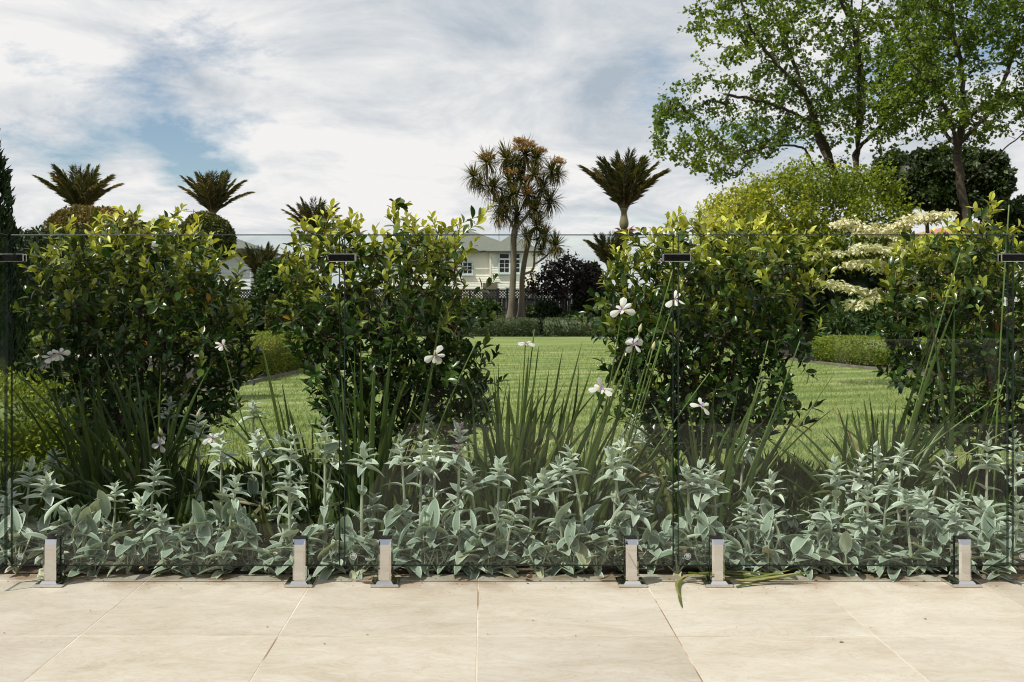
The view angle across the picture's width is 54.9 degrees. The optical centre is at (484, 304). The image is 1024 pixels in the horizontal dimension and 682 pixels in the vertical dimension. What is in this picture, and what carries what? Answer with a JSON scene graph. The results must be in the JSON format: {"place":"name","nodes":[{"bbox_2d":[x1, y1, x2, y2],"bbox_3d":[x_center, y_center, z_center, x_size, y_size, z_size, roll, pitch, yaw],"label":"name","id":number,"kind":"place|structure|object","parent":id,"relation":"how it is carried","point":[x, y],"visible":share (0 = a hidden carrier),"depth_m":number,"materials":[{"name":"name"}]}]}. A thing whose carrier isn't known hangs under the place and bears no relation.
{"place":"outdoors","nodes":[
{"label":"outdoors","id":0,"kind":"place"},
{"bbox_2d":[0,574,1023,681],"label":"paving","id":1,"kind":"structure","parent":0,"point":[163,628],"depth_m":3.03,"materials":[{"name":"stone"}]},
{"bbox_2d":[0,233,7,569],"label":"glass fence","id":2,"kind":"object","parent":1,"relation":"on","point":[5,405],"visible":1,"depth_m":3.52,"materials":[{"name":"grey"}]},
{"bbox_2d":[33,535,72,587],"bbox_3d":[-1.540,0.915,3.525,0.100,0.170,0.102,0,0,0],"label":"glass spigot","id":3,"kind":"object","parent":1,"relation":"on","point":[55,576],"visible":1,"depth_m":3.49,"materials":[{"name":"metal"}]},
{"bbox_2d":[11,234,339,565],"bbox_3d":[-1.105,0.344,3.530,1.178,1.187,0.013,0,0,0],"label":"glass fence","id":4,"kind":"object","parent":3,"relation":"attached to","point":[19,555],"visible":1,"depth_m":3.53,"materials":[{"name":"grey"}]},
{"bbox_2d":[70,534,111,576],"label":"lambs ear","id":5,"kind":"object","parent":1,"relation":"on","point":[94,550],"visible":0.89,"depth_m":3.64},
{"bbox_2d":[284,535,316,587],"bbox_3d":[-0.656,0.915,3.525,0.100,0.170,0.102,0,0,0],"label":"glass spigot","id":6,"kind":"object","parent":1,"relation":"on","point":[301,578],"visible":1,"depth_m":3.49,"materials":[{"name":"metal"}]},
{"bbox_2d":[312,539,347,580],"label":"lambs ear","id":7,"kind":"object","parent":1,"relation":"on","point":[333,553],"visible":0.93,"depth_m":3.64},
{"bbox_2d":[370,535,400,587],"bbox_3d":[-0.353,0.915,3.525,0.100,0.170,0.102,0,0,0],"label":"glass spigot","id":8,"kind":"object","parent":1,"relation":"on","point":[386,578],"visible":1,"depth_m":3.49,"materials":[{"name":"metal"}]},
{"bbox_2d":[344,234,673,565],"bbox_3d":[0.088,0.344,3.530,1.180,1.187,0.013,0,0,0],"label":"glass fence","id":9,"kind":"object","parent":8,"relation":"attached to","point":[672,564],"visible":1,"depth_m":3.52,"materials":[{"name":"grey"}]},
{"bbox_2d":[23,574,1023,681],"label":"paving grout","id":10,"kind":"object","parent":1,"relation":"on","point":[477,631],"visible":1,"depth_m":3.00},
{"bbox_2d":[520,539,556,577],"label":"lambs ear","id":11,"kind":"object","parent":1,"relation":"on","point":[537,550],"visible":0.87,"depth_m":3.64},
{"bbox_2d":[615,535,646,587],"bbox_3d":[0.524,0.915,3.525,0.100,0.170,0.102,0,0,0],"label":"glass spigot","id":12,"kind":"object","parent":1,"relation":"on","point":[629,578],"visible":1,"depth_m":3.49,"materials":[{"name":"metal"}]},
{"bbox_2d":[650,507,701,576],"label":"lambs ear","id":13,"kind":"object","parent":1,"relation":"on","point":[666,526],"visible":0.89,"depth_m":3.65},
{"bbox_2d":[699,535,733,587],"bbox_3d":[0.830,0.915,3.525,0.100,0.170,0.102,0,0,0],"label":"glass spigot","id":14,"kind":"object","parent":1,"relation":"on","point":[715,577],"visible":1,"depth_m":3.49,"materials":[{"name":"metal"}]},
{"bbox_2d":[678,234,1008,565],"bbox_3d":[1.285,0.344,3.530,1.183,1.187,0.013,0,0,0],"label":"glass fence","id":15,"kind":"object","parent":14,"relation":"attached to","point":[1007,405],"visible":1,"depth_m":3.53,"materials":[{"name":"grey"}]},
{"bbox_2d":[675,570,810,606],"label":"fallen iris blades","id":16,"kind":"object","parent":1,"relation":"on","point":[765,576],"visible":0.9,"depth_m":3.52,"materials":[{"name":"green plant"}]},
{"bbox_2d":[748,508,783,576],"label":"lambs ear","id":17,"kind":"object","parent":1,"relation":"on","point":[769,552],"visible":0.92,"depth_m":3.64},
{"bbox_2d":[824,531,871,576],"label":"lambs ear","id":18,"kind":"object","parent":1,"relation":"on","point":[847,547],"visible":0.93,"depth_m":3.64},
{"bbox_2d":[843,483,889,573],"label":"lambs ear","id":19,"kind":"object","parent":1,"relation":"on","point":[870,536],"visible":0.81,"depth_m":3.69},
{"bbox_2d":[941,535,981,587],"bbox_3d":[1.705,0.915,3.525,0.100,0.170,0.102,0,0,0],"label":"glass spigot","id":20,"kind":"object","parent":1,"relation":"on","point":[960,576],"visible":1,"depth_m":3.49,"materials":[{"name":"metal"}]},
{"bbox_2d":[972,505,1017,573],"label":"lambs ear","id":21,"kind":"object","parent":1,"relation":"on","point":[989,525],"visible":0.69,"depth_m":3.64},
{"bbox_2d":[981,495,1023,581],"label":"lambs ear","id":22,"kind":"object","parent":1,"relation":"on","point":[995,558],"visible":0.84,"depth_m":3.58},
{"bbox_2d":[1012,234,1023,565],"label":"glass fence","id":23,"kind":"object","parent":1,"relation":"on","point":[1022,555],"visible":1,"depth_m":3.52,"materials":[{"name":"grey"}]},
{"bbox_2d":[0,491,1023,573],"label":"garden soil","id":24,"kind":"structure","parent":0,"point":[521,570],"depth_m":3.76,"materials":[{"name":"brown soil"}]},
{"bbox_2d":[0,506,33,573],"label":"lambs ear","id":25,"kind":"object","parent":24,"relation":"on","point":[19,530],"visible":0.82,"depth_m":3.65},
{"bbox_2d":[13,455,47,557],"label":"lambs ear","id":26,"kind":"object","parent":24,"relation":"on","point":[26,508],"visible":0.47,"depth_m":3.91},
{"bbox_2d":[22,471,71,563],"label":"lambs ear","id":27,"kind":"object","parent":24,"relation":"on","point":[47,487],"visible":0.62,"depth_m":3.85},
{"bbox_2d":[39,497,83,569],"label":"lambs ear","id":28,"kind":"object","parent":24,"relation":"on","point":[64,518],"visible":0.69,"depth_m":3.71},
{"bbox_2d":[64,504,99,576],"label":"lambs ear","id":29,"kind":"object","parent":24,"relation":"on","point":[83,522],"visible":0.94,"depth_m":3.65},
{"bbox_2d":[9,342,191,505],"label":"iris plant","id":30,"kind":"object","parent":24,"relation":"on","point":[83,467],"visible":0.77,"depth_m":4.43,"materials":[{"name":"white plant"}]},
{"bbox_2d":[85,489,131,562],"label":"lambs ear","id":31,"kind":"object","parent":24,"relation":"on","point":[101,504],"visible":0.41,"depth_m":3.74},
{"bbox_2d":[106,530,155,577],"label":"lambs ear","id":32,"kind":"object","parent":24,"relation":"on","point":[127,548],"visible":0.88,"depth_m":3.64},
{"bbox_2d":[10,203,267,482],"bbox_3d":[-1.698,0.261,4.887,1.221,1.544,0.930,0,0,0],"label":"shrub","id":33,"kind":"object","parent":24,"relation":"on","point":[86,333],"visible":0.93,"depth_m":4.74,"materials":[{"name":"green plant"}]},
{"bbox_2d":[13,345,270,520],"bbox_3d":[-1.447,0.583,4.326,1.320,0.844,0.442,0,0,0],"label":"iris plant","id":34,"kind":"object","parent":24,"relation":"on","point":[164,452],"visible":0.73,"depth_m":4.30,"materials":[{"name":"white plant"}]},
{"bbox_2d":[135,457,178,567],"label":"lambs ear","id":35,"kind":"object","parent":24,"relation":"on","point":[148,491],"visible":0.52,"depth_m":3.79},
{"bbox_2d":[143,503,191,576],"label":"lambs ear","id":36,"kind":"object","parent":24,"relation":"on","point":[162,518],"visible":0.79,"depth_m":3.66},
{"bbox_2d":[171,499,215,573],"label":"lambs ear","id":37,"kind":"object","parent":24,"relation":"on","point":[200,554],"visible":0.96,"depth_m":3.64},
{"bbox_2d":[197,529,246,578],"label":"lambs ear","id":38,"kind":"object","parent":24,"relation":"on","point":[224,552],"visible":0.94,"depth_m":3.64},
{"bbox_2d":[207,430,238,524],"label":"lambs ear","id":39,"kind":"object","parent":24,"relation":"on","point":[223,457],"visible":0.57,"depth_m":4.16},
{"bbox_2d":[233,515,262,573],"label":"lambs ear","id":40,"kind":"object","parent":24,"relation":"on","point":[252,536],"visible":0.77,"depth_m":3.70},
{"bbox_2d":[244,428,281,535],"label":"lambs ear","id":41,"kind":"object","parent":24,"relation":"on","point":[257,441],"visible":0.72,"depth_m":4.16},
{"bbox_2d":[215,339,338,529],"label":"iris plant","id":42,"kind":"object","parent":24,"relation":"on","point":[312,491],"visible":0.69,"depth_m":4.24,"materials":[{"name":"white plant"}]},
{"bbox_2d":[270,424,306,544],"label":"lambs ear","id":43,"kind":"object","parent":24,"relation":"on","point":[292,458],"visible":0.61,"depth_m":4.00},
{"bbox_2d":[265,464,312,568],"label":"lambs ear","id":44,"kind":"object","parent":24,"relation":"on","point":[288,535],"visible":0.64,"depth_m":3.71},
{"bbox_2d":[306,416,343,548],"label":"lambs ear","id":45,"kind":"object","parent":24,"relation":"on","point":[331,446],"visible":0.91,"depth_m":3.97},
{"bbox_2d":[340,531,376,578],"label":"lambs ear","id":46,"kind":"object","parent":24,"relation":"on","point":[354,547],"visible":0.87,"depth_m":3.64},
{"bbox_2d":[342,441,394,568],"bbox_3d":[-0.453,0.759,3.731,0.201,0.487,0.174,0,0,-32],"label":"lambs ear","id":47,"kind":"object","parent":24,"relation":"on","point":[361,468],"visible":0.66,"depth_m":3.71},
{"bbox_2d":[265,299,477,536],"bbox_3d":[-0.506,0.489,4.290,0.958,1.027,0.410,0,0,0],"label":"iris plant","id":48,"kind":"object","parent":24,"relation":"on","point":[374,482],"visible":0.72,"depth_m":4.22,"materials":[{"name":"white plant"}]},
{"bbox_2d":[267,197,508,485],"bbox_3d":[-0.478,0.256,4.837,1.213,1.553,0.926,0,0,0],"label":"shrub","id":49,"kind":"object","parent":24,"relation":"on","point":[322,317],"visible":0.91,"depth_m":4.70,"materials":[{"name":"green plant"}]},
{"bbox_2d":[380,433,420,566],"bbox_3d":[-0.303,0.773,3.791,0.160,0.559,0.173,0,0,-39],"label":"lambs ear","id":50,"kind":"object","parent":24,"relation":"on","point":[400,450],"visible":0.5,"depth_m":3.80},
{"bbox_2d":[383,504,418,570],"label":"lambs ear","id":51,"kind":"object","parent":24,"relation":"on","point":[395,517],"visible":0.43,"depth_m":3.70},
{"bbox_2d":[393,521,433,577],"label":"lambs ear","id":52,"kind":"object","parent":24,"relation":"on","point":[411,551],"visible":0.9,"depth_m":3.64},
{"bbox_2d":[403,498,452,575],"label":"lambs ear","id":53,"kind":"object","parent":24,"relation":"on","point":[430,514],"visible":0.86,"depth_m":3.64},
{"bbox_2d":[421,523,459,574],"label":"lambs ear","id":54,"kind":"object","parent":24,"relation":"on","point":[431,540],"visible":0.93,"depth_m":3.64},
{"bbox_2d":[439,420,480,570],"bbox_3d":[-0.114,0.734,3.792,0.186,0.583,0.155,0,0,21],"label":"lambs ear","id":55,"kind":"object","parent":24,"relation":"on","point":[458,453],"visible":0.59,"depth_m":3.78},
{"bbox_2d":[469,505,506,573],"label":"lambs ear","id":56,"kind":"object","parent":24,"relation":"on","point":[488,540],"visible":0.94,"depth_m":3.65},
{"bbox_2d":[479,455,523,563],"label":"lambs ear","id":57,"kind":"object","parent":24,"relation":"on","point":[504,478],"visible":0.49,"depth_m":3.80},
{"bbox_2d":[408,329,612,539],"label":"iris plant","id":58,"kind":"object","parent":24,"relation":"on","point":[517,459],"visible":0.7,"depth_m":4.16,"materials":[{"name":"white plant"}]},
{"bbox_2d":[0,446,1023,549],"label":"ground cover","id":59,"kind":"object","parent":24,"relation":"on","point":[181,515],"visible":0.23,"depth_m":4.54,"materials":[{"name":"green plant"}]},
{"bbox_2d":[507,475,549,563],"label":"lambs ear","id":60,"kind":"object","parent":24,"relation":"on","point":[524,533],"visible":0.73,"depth_m":3.80},
{"bbox_2d":[533,466,576,575],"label":"lambs ear","id":61,"kind":"object","parent":24,"relation":"on","point":[542,475],"visible":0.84,"depth_m":3.67},
{"bbox_2d":[555,501,590,574],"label":"lambs ear","id":62,"kind":"object","parent":24,"relation":"on","point":[580,550],"visible":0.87,"depth_m":3.64},
{"bbox_2d":[557,444,600,573],"bbox_3d":[0.356,0.791,3.725,0.173,0.532,0.208,0,0,0],"label":"lambs ear","id":63,"kind":"object","parent":24,"relation":"on","point":[586,515],"visible":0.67,"depth_m":3.70},
{"bbox_2d":[509,272,709,538],"bbox_3d":[0.515,0.428,4.181,0.846,1.151,0.425,0,0,0],"label":"iris plant","id":64,"kind":"object","parent":24,"relation":"on","point":[605,508],"visible":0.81,"depth_m":4.12,"materials":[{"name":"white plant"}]},
{"bbox_2d":[593,446,639,567],"bbox_3d":[0.506,0.771,3.752,0.206,0.464,0.149,0,0,26],"label":"lambs ear","id":65,"kind":"object","parent":24,"relation":"on","point":[611,455],"visible":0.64,"depth_m":3.74},
{"bbox_2d":[611,493,656,569],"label":"lambs ear","id":66,"kind":"object","parent":24,"relation":"on","point":[634,515],"visible":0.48,"depth_m":3.71},
{"bbox_2d":[669,464,707,570],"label":"lambs ear","id":67,"kind":"object","parent":24,"relation":"on","point":[688,478],"visible":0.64,"depth_m":3.74},
{"bbox_2d":[569,341,833,546],"bbox_3d":[0.889,0.576,4.117,1.137,0.853,0.432,0,0,0],"label":"iris plant","id":68,"kind":"object","parent":24,"relation":"on","point":[730,467],"visible":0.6,"depth_m":4.10,"materials":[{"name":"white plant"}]},
{"bbox_2d":[679,510,732,574],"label":"lambs ear","id":69,"kind":"object","parent":24,"relation":"on","point":[703,527],"visible":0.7,"depth_m":3.64},
{"bbox_2d":[572,203,843,476],"bbox_3d":[1.070,0.264,4.783,1.290,1.536,0.944,0,0,0],"label":"shrub","id":70,"kind":"object","parent":24,"relation":"on","point":[756,312],"visible":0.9,"depth_m":4.64,"materials":[{"name":"green plant"}]},
{"bbox_2d":[715,527,753,574],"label":"lambs ear","id":71,"kind":"object","parent":24,"relation":"on","point":[733,550],"visible":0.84,"depth_m":3.64},
{"bbox_2d":[789,534,842,580],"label":"lambs ear","id":72,"kind":"object","parent":24,"relation":"on","point":[803,546],"visible":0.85,"depth_m":3.64},
{"bbox_2d":[813,454,860,563],"bbox_3d":[1.372,0.821,3.803,0.168,0.482,0.180,0,0,-44],"label":"lambs ear","id":73,"kind":"object","parent":24,"relation":"on","point":[834,477],"visible":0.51,"depth_m":3.80},
{"bbox_2d":[750,395,972,518],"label":"iris plant","id":74,"kind":"object","parent":24,"relation":"on","point":[883,444],"visible":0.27,"depth_m":4.27,"materials":[{"name":"green plant"}]},
{"bbox_2d":[862,469,907,558],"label":"lambs ear","id":75,"kind":"object","parent":24,"relation":"on","point":[887,532],"visible":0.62,"depth_m":3.85},
{"bbox_2d":[777,205,1015,544],"bbox_3d":[1.644,0.299,4.009,0.996,1.407,0.361,0,0,-14],"label":"iris plant","id":76,"kind":"object","parent":24,"relation":"on","point":[948,444],"visible":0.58,"depth_m":4.04,"materials":[{"name":"green plant"}]},
{"bbox_2d":[874,442,921,550],"bbox_3d":[1.677,0.777,3.951,0.210,0.451,0.165,0,0,27],"label":"lambs ear","id":77,"kind":"object","parent":24,"relation":"on","point":[900,458],"visible":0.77,"depth_m":3.95},
{"bbox_2d":[886,486,941,575],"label":"lambs ear","id":78,"kind":"object","parent":24,"relation":"on","point":[905,501],"visible":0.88,"depth_m":3.67},
{"bbox_2d":[903,490,943,574],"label":"lambs ear","id":79,"kind":"object","parent":24,"relation":"on","point":[924,515],"visible":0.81,"depth_m":3.67},
{"bbox_2d":[913,518,949,570],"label":"lambs ear","id":80,"kind":"object","parent":24,"relation":"on","point":[936,539],"visible":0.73,"depth_m":3.68},
{"bbox_2d":[865,190,1023,496],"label":"shrub","id":81,"kind":"object","parent":24,"relation":"on","point":[977,302],"visible":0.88,"depth_m":4.79,"materials":[{"name":"green plant"}]},
{"bbox_2d":[968,431,1009,559],"bbox_3d":[1.950,0.776,3.837,0.207,0.571,0.171,0,0,-21],"label":"lambs ear","id":82,"kind":"object","parent":24,"relation":"on","point":[987,464],"visible":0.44,"depth_m":3.84},
{"bbox_2d":[0,0,1023,304],"label":"sky","id":83,"kind":"structure","parent":0,"point":[361,105],"materials":[{"name":"white"}]},
{"bbox_2d":[0,337,1023,484],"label":"lawn","id":84,"kind":"structure","parent":0,"point":[513,342],"depth_m":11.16,"materials":[{"name":"green plant"}]},
{"bbox_2d":[0,361,184,465],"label":"hedge","id":85,"kind":"object","parent":84,"relation":"on","point":[28,435],"visible":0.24,"depth_m":6.17,"materials":[{"name":"green plant"}]},
{"bbox_2d":[794,208,958,380],"bbox_3d":[4.673,-0.058,11.986,1.895,2.159,1.461,0,0,0],"label":"wedding cake tree","id":86,"kind":"object","parent":84,"relation":"on","point":[927,218],"visible":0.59,"depth_m":11.92,"materials":[{"name":"white plant"}]},
{"bbox_2d":[27,332,1023,393],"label":"mulch","id":87,"kind":"object","parent":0,"point":[190,374],"depth_m":17.18,"materials":[{"name":"brown soil"}]},
{"bbox_2d":[0,128,50,391],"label":"cypress","id":88,"kind":"object","parent":87,"relation":"on","point":[9,228],"visible":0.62,"depth_m":9.11,"materials":[{"name":"green plant"}]},
{"bbox_2d":[13,221,112,330],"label":"hedge","id":89,"kind":"object","parent":87,"relation":"on","point":[27,279],"visible":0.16,"depth_m":22.12,"materials":[{"name":"green plant"}]},
{"bbox_2d":[41,204,151,270],"bbox_3d":[-10.202,-0.805,25.930,2.897,3.714,2.730,0,0,0],"label":"topiary mound","id":90,"kind":"object","parent":87,"relation":"on","point":[81,213],"visible":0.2,"depth_m":25.31,"materials":[{"name":"green plant"}]},
{"bbox_2d":[174,210,236,265],"bbox_3d":[-7.648,-0.774,27.013,1.733,3.656,1.604,0,0,0],"label":"topiary mound","id":91,"kind":"object","parent":87,"relation":"on","point":[215,223],"visible":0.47,"depth_m":26.60,"materials":[{"name":"green plant"}]},
{"bbox_2d":[206,336,307,380],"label":"hedge","id":92,"kind":"object","parent":87,"relation":"on","point":[274,348],"visible":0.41,"depth_m":13.56,"materials":[{"name":"green plant"}]},
{"bbox_2d":[250,257,321,327],"bbox_3d":[-4.795,-0.054,23.997,1.768,2.211,1.678,0,0,0],"label":"round tree","id":93,"kind":"object","parent":87,"relation":"on","point":[265,285],"visible":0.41,"depth_m":23.57,"materials":[{"name":"green plant"}]},
{"bbox_2d":[400,316,540,336],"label":"hedge","id":94,"kind":"object","parent":87,"relation":"on","point":[518,326],"visible":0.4,"depth_m":30.55,"materials":[{"name":"green plant"}]},
{"bbox_2d":[459,134,569,319],"bbox_3d":[1.014,-2.477,31.543,3.734,6.105,2.155,0,0,0],"label":"cabbage tree","id":95,"kind":"object","parent":87,"relation":"on","point":[514,165],"visible":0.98,"depth_m":31.33,"materials":[{"name":"green plant"}]},
{"bbox_2d":[525,249,606,311],"bbox_3d":[2.711,-0.597,32.976,2.920,2.455,2.122,0,0,0],"label":"purple maple","id":96,"kind":"object","parent":87,"relation":"on","point":[556,288],"visible":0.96,"depth_m":32.67,"materials":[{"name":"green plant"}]},
{"bbox_2d":[542,316,645,336],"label":"hedge","id":97,"kind":"object","parent":87,"relation":"on","point":[556,326],"visible":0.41,"depth_m":30.66,"materials":[{"name":"green plant"}]},
{"bbox_2d":[687,149,924,337],"bbox_3d":[7.025,-1.176,22.004,5.082,4.245,3.611,0,0,0],"label":"golden tree","id":98,"kind":"object","parent":87,"relation":"on","point":[855,198],"visible":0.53,"depth_m":21.23,"materials":[{"name":"green plant"}]},
{"bbox_2d":[648,0,978,193],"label":"broadleaf tree","id":99,"kind":"object","parent":87,"relation":"on","point":[812,123],"visible":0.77,"depth_m":29.09,"materials":[{"name":"green plant"}]},
{"bbox_2d":[784,240,900,332],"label":"dark shrub","id":100,"kind":"object","parent":87,"relation":"on","point":[865,280],"visible":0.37,"depth_m":22.25,"materials":[{"name":"green plant"}]},
{"bbox_2d":[808,294,910,343],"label":"leafy shrub","id":101,"kind":"object","parent":87,"relation":"on","point":[857,322],"visible":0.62,"depth_m":18.10,"materials":[{"name":"green plant"}]},
{"bbox_2d":[810,334,1023,370],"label":"hedge","id":102,"kind":"object","parent":87,"relation":"on","point":[855,349],"visible":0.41,"depth_m":16.41,"materials":[{"name":"green plant"}]},
{"bbox_2d":[861,0,1023,334],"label":"broadleaf tree","id":103,"kind":"object","parent":87,"relation":"on","point":[945,121],"visible":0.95,"depth_m":25.68,"materials":[{"name":"green plant"}]},
{"label":"ground","id":104,"kind":"structure","parent":0,"visible":0},
{"bbox_2d":[31,162,123,205],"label":"nikau palm","id":105,"kind":"object","parent":104,"relation":"on","point":[91,191],"visible":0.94,"depth_m":43.46,"materials":[{"name":"green plant"}]},
{"bbox_2d":[146,209,280,295],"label":"house","id":106,"kind":"structure","parent":104,"relation":"on","point":[233,262],"depth_m":47.99,"materials":[{"name":"white paint"}]},
{"bbox_2d":[177,169,254,280],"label":"nikau palm","id":107,"kind":"object","parent":104,"relation":"on","point":[212,195],"visible":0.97,"depth_m":43.70,"materials":[{"name":"green plant"}]},
{"bbox_2d":[282,196,341,271],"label":"nikau palm","id":108,"kind":"object","parent":104,"relation":"on","point":[305,209],"visible":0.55,"depth_m":43.64,"materials":[{"name":"green plant"}]},
{"bbox_2d":[370,231,550,307],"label":"house","id":109,"kind":"structure","parent":104,"relation":"on","point":[490,257],"depth_m":76.48,"materials":[{"name":"beige paint"}]},
{"bbox_2d":[184,288,808,331],"bbox_3d":[0.475,0.260,35.968,24.050,1.680,0.135,0,0,0],"label":"lattice fence","id":110,"kind":"object","parent":104,"relation":"on","point":[502,299],"visible":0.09,"depth_m":35.99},
{"bbox_2d":[578,147,670,282],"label":"nikau palm","id":111,"kind":"object","parent":104,"relation":"on","point":[625,185],"visible":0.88,"depth_m":44.51,"materials":[{"name":"green plant"}]},
{"bbox_2d":[859,146,932,233],"bbox_3d":[15.832,-2.433,36.917,3.243,6.971,2.996,0,0,0],"label":"round tree","id":112,"kind":"object","parent":104,"relation":"on","point":[913,165],"visible":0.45,"depth_m":36.14,"materials":[{"name":"green plant"}]},
{"bbox_2d":[907,143,1018,235],"bbox_3d":[17.379,-2.444,36.007,3.981,6.990,3.661,0,0,0],"label":"round tree","id":113,"kind":"object","parent":104,"relation":"on","point":[939,192],"visible":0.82,"depth_m":34.98,"materials":[{"name":"green plant"}]},
{"bbox_2d":[973,193,1023,329],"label":"round tree","id":114,"kind":"object","parent":104,"relation":"on","point":[1016,210],"visible":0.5,"depth_m":32.32,"materials":[{"name":"green plant"}]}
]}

